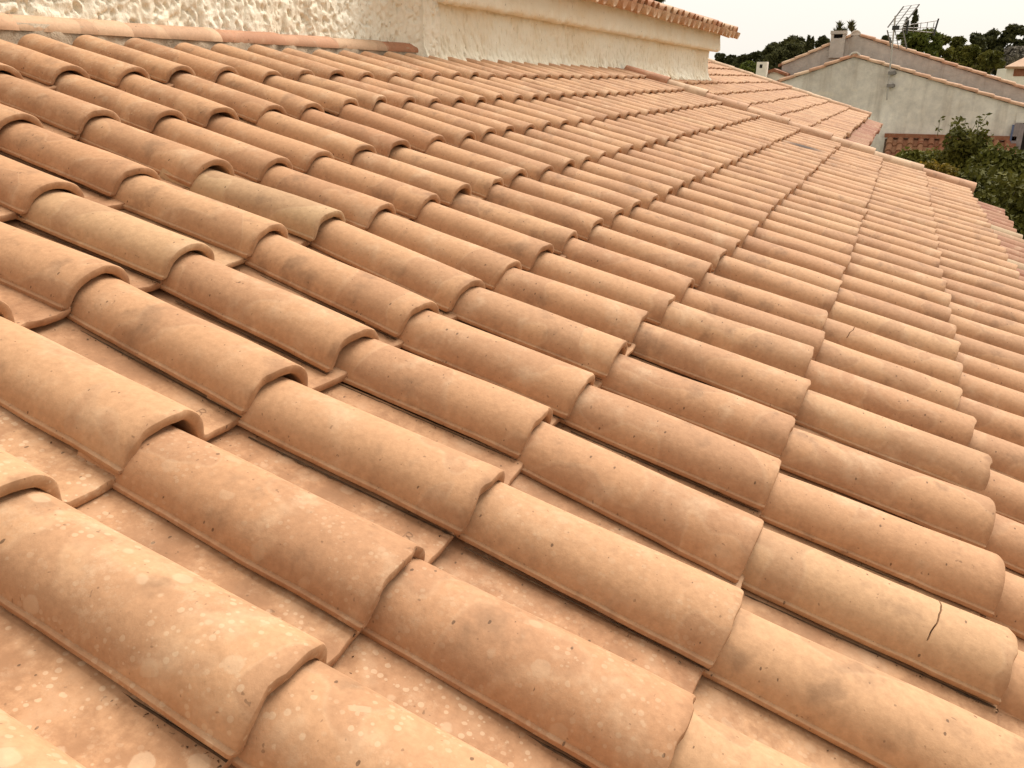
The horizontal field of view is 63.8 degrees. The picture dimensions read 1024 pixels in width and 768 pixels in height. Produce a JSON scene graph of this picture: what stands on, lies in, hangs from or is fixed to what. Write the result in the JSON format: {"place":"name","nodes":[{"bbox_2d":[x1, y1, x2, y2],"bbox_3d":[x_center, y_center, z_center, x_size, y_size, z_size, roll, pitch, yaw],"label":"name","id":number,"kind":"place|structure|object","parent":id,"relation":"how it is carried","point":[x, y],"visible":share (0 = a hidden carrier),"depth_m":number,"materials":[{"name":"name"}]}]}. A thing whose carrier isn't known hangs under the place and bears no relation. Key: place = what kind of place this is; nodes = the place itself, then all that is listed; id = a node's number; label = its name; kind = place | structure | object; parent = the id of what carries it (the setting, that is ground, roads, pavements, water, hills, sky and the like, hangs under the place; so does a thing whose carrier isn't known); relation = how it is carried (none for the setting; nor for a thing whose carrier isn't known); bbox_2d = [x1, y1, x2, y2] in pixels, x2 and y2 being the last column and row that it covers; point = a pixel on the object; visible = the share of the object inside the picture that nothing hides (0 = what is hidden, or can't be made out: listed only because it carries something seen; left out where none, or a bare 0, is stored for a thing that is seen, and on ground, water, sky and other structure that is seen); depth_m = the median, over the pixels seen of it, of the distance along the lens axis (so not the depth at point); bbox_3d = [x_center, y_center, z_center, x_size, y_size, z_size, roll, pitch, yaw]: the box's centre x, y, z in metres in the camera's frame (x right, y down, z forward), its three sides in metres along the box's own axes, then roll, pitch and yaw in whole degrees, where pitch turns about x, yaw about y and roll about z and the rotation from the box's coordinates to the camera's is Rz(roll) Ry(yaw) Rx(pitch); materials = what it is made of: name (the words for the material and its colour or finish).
{"place":"outdoors","nodes":[
{"label":"outdoors","id":0,"kind":"place"},
{"bbox_2d":[0,79,998,767],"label":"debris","id":1,"kind":"object","parent":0,"point":[182,731],"visible":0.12,"depth_m":1.18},
{"bbox_2d":[0,0,1023,767],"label":"house","id":2,"kind":"structure","parent":0,"point":[778,300],"depth_m":1.41,"materials":[{"name":"ceramic"}]},
{"bbox_2d":[662,0,1023,75],"label":"sky","id":3,"kind":"structure","parent":0,"point":[760,23],"materials":[{"name":"white"}]},
{"bbox_2d":[996,58,1023,84],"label":"house","id":4,"kind":"structure","parent":0,"point":[1014,71],"depth_m":31.38,"materials":[{"name":"paint"}]},
{"bbox_2d":[1013,69,1023,75],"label":"window","id":5,"kind":"structure","parent":4,"relation":"in","point":[1017,72],"depth_m":31.26,"materials":[{"name":"wood"}]},
{"label":"ground","id":6,"kind":"structure","parent":0,"visible":0},
{"bbox_2d":[714,53,725,62],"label":"pine tree","id":7,"kind":"object","parent":6,"relation":"on","point":[719,57],"visible":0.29,"depth_m":60.99,"materials":[{"name":"green plant"}]},
{"bbox_2d":[724,54,736,65],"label":"pine tree","id":8,"kind":"object","parent":6,"relation":"on","point":[729,59],"visible":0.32,"depth_m":58.85,"materials":[{"name":"green plant"}]},
{"bbox_2d":[733,53,752,67],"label":"pine tree","id":9,"kind":"object","parent":6,"relation":"on","point":[738,60],"visible":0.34,"depth_m":56.86,"materials":[{"name":"green plant"}]},
{"bbox_2d":[739,60,757,73],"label":"olive tree","id":10,"kind":"object","parent":6,"relation":"on","point":[749,65],"visible":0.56,"depth_m":41.96,"materials":[{"name":"green plant"}]},
{"bbox_2d":[746,50,762,62],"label":"pine tree","id":11,"kind":"object","parent":6,"relation":"on","point":[755,56],"visible":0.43,"depth_m":56.39,"materials":[{"name":"green plant"}]},
{"bbox_2d":[761,42,780,68],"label":"pine tree","id":12,"kind":"object","parent":6,"relation":"on","point":[770,48],"visible":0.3,"depth_m":53.95,"materials":[{"name":"green plant"}]},
{"bbox_2d":[756,62,789,80],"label":"outbuilding","id":13,"kind":"structure","parent":6,"relation":"on","point":[764,71],"depth_m":21.95,"materials":[{"name":"paint"}]},
{"bbox_2d":[763,46,791,69],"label":"olive tree","id":14,"kind":"object","parent":6,"relation":"on","point":[776,57],"visible":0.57,"depth_m":43.21,"materials":[{"name":"green plant"}]},
{"bbox_2d":[674,58,882,145],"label":"house","id":15,"kind":"structure","parent":6,"relation":"on","point":[816,111],"depth_m":11.43,"materials":[{"name":"ceramic"}]},
{"bbox_2d":[778,35,805,51],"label":"pine tree","id":16,"kind":"object","parent":6,"relation":"on","point":[796,39],"visible":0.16,"depth_m":53.30,"materials":[{"name":"green plant"}]},
{"bbox_2d":[785,41,803,60],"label":"olive tree","id":17,"kind":"object","parent":6,"relation":"on","point":[793,48],"visible":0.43,"depth_m":43.02,"materials":[{"name":"green plant"}]},
{"bbox_2d":[803,35,810,53],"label":"cypress tree","id":18,"kind":"object","parent":6,"relation":"on","point":[807,47],"visible":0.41,"depth_m":41.79,"materials":[{"name":"green plant"}]},
{"bbox_2d":[809,36,814,50],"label":"cypress tree","id":19,"kind":"object","parent":6,"relation":"on","point":[812,42],"visible":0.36,"depth_m":41.67,"materials":[{"name":"green plant"}]},
{"bbox_2d":[814,35,829,48],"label":"dark tree","id":20,"kind":"object","parent":6,"relation":"on","point":[821,40],"visible":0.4,"depth_m":43.99,"materials":[{"name":"green plant"}]},
{"bbox_2d":[830,19,856,31],"bbox_3d":[10.606,-9.045,27.116,0.840,5.503,0.373,9,22,23],"label":"yucca plant","id":21,"kind":"object","parent":6,"relation":"on","point":[851,25],"visible":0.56,"depth_m":26.23,"materials":[{"name":"green plant"}]},
{"bbox_2d":[881,35,891,42],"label":"bushy tree","id":22,"kind":"object","parent":6,"relation":"on","point":[885,37],"visible":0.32,"depth_m":41.07,"materials":[{"name":"green plant"}]},
{"bbox_2d":[777,30,1023,155],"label":"gable house","id":23,"kind":"structure","parent":6,"relation":"on","point":[927,92],"depth_m":19.52,"materials":[{"name":"paint"}]},
{"bbox_2d":[886,4,938,99],"bbox_3d":[9.249,-7.666,19.082,1.154,2.046,0.629,-3,20,-8],"label":"antenna","id":24,"kind":"object","parent":23,"relation":"attached to","point":[894,28],"visible":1,"depth_m":18.91,"materials":[{"name":"metal"}]},
{"bbox_2d":[1010,113,1023,149],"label":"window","id":25,"kind":"structure","parent":23,"relation":"in","point":[1017,130],"depth_m":18.53,"materials":[{"name":"grey glass"}]},
{"bbox_2d":[900,17,909,40],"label":"conifer","id":26,"kind":"object","parent":6,"relation":"on","point":[904,27],"visible":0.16,"depth_m":42.37,"materials":[{"name":"green plant"}]},
{"bbox_2d":[895,30,923,52],"bbox_3d":[18.188,-13.378,38.434,1.528,5.889,1.533,9,22,23],"label":"bushy tree","id":27,"kind":"object","parent":6,"relation":"on","point":[911,38],"visible":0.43,"depth_m":37.24,"materials":[{"name":"green plant"}]},
{"bbox_2d":[909,9,918,30],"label":"conifer","id":28,"kind":"object","parent":6,"relation":"on","point":[915,18],"visible":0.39,"depth_m":43.75,"materials":[{"name":"green plant"}]},
{"bbox_2d":[895,146,941,162],"bbox_3d":[7.323,-3.051,15.211,0.956,2.614,1.046,2,20,5],"label":"garden bush","id":29,"kind":"object","parent":6,"relation":"on","point":[916,155],"visible":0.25,"depth_m":14.55,"materials":[{"name":"green plant"}]},
{"bbox_2d":[913,28,944,56],"bbox_3d":[18.598,-13.256,38.025,1.812,5.943,1.693,9,22,23],"label":"bushy tree","id":30,"kind":"object","parent":6,"relation":"on","point":[926,46],"visible":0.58,"depth_m":36.72,"materials":[{"name":"green plant"}]},
{"bbox_2d":[917,159,959,176],"bbox_3d":[5.686,-1.619,11.126,0.624,2.765,0.768,-18,27,-39],"label":"garden bush","id":31,"kind":"object","parent":6,"relation":"on","point":[945,168],"visible":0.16,"depth_m":10.64,"materials":[{"name":"green plant"}]},
{"bbox_2d":[930,33,953,61],"bbox_3d":[20.144,-13.727,39.541,1.312,5.776,1.533,9,22,23],"label":"bushy tree","id":32,"kind":"object","parent":6,"relation":"on","point":[946,54],"visible":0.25,"depth_m":38.38,"materials":[{"name":"green plant"}]},
{"bbox_2d":[949,36,967,61],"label":"pine tree","id":33,"kind":"object","parent":6,"relation":"on","point":[957,43],"visible":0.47,"depth_m":44.71,"materials":[{"name":"green plant"}]},
{"bbox_2d":[927,113,993,171],"bbox_3d":[7.474,-2.906,13.937,1.162,3.228,1.171,9,22,23],"label":"tall shrub","id":34,"kind":"object","parent":6,"relation":"on","point":[964,147],"visible":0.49,"depth_m":13.29,"materials":[{"name":"green plant"}]},
{"bbox_2d":[953,44,981,67],"bbox_3d":[21.348,-13.329,39.156,1.619,5.298,1.309,-2,20,-5],"label":"olive tree","id":35,"kind":"object","parent":6,"relation":"on","point":[967,55],"visible":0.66,"depth_m":38.15,"materials":[{"name":"green plant"}]},
{"bbox_2d":[964,31,987,64],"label":"pine tree","id":36,"kind":"object","parent":6,"relation":"on","point":[976,38],"visible":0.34,"depth_m":45.94,"materials":[{"name":"green plant"}]},
{"bbox_2d":[952,163,1023,233],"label":"bush","id":37,"kind":"object","parent":6,"relation":"on","point":[981,192],"visible":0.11,"depth_m":9.09,"materials":[{"name":"green plant"}]},
{"bbox_2d":[970,49,1005,74],"bbox_3d":[21.067,-12.417,37.110,1.152,5.003,1.327,-11,23,-28],"label":"olive tree","id":38,"kind":"object","parent":6,"relation":"on","point":[987,60],"visible":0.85,"depth_m":36.22,"materials":[{"name":"green plant"}]},
{"bbox_2d":[962,158,1023,239],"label":"bush","id":39,"kind":"object","parent":6,"relation":"on","point":[1009,192],"visible":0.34,"depth_m":9.37,"materials":[{"name":"green plant"}]},
{"bbox_2d":[983,28,1003,75],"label":"pine tree","id":40,"kind":"object","parent":6,"relation":"on","point":[991,35],"visible":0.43,"depth_m":47.26,"materials":[{"name":"green plant"}]},
{"bbox_2d":[965,141,1023,182],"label":"garden bush","id":41,"kind":"object","parent":6,"relation":"on","point":[1006,159],"visible":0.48,"depth_m":12.01,"materials":[{"name":"green plant"}]},
{"bbox_2d":[993,23,1023,59],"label":"pine tree","id":42,"kind":"object","parent":6,"relation":"on","point":[1010,33],"visible":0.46,"depth_m":46.95,"materials":[{"name":"green plant"}]},
{"bbox_2d":[1000,45,1023,66],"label":"bare tree","id":43,"kind":"object","parent":6,"relation":"on","point":[1013,54],"visible":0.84,"depth_m":38.22,"materials":[{"name":"grey plant"}]},
{"bbox_2d":[1004,35,1023,67],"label":"pine tree","id":44,"kind":"object","parent":6,"relation":"on","point":[1021,43],"visible":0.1,"depth_m":46.98,"materials":[{"name":"green plant"}]}
]}

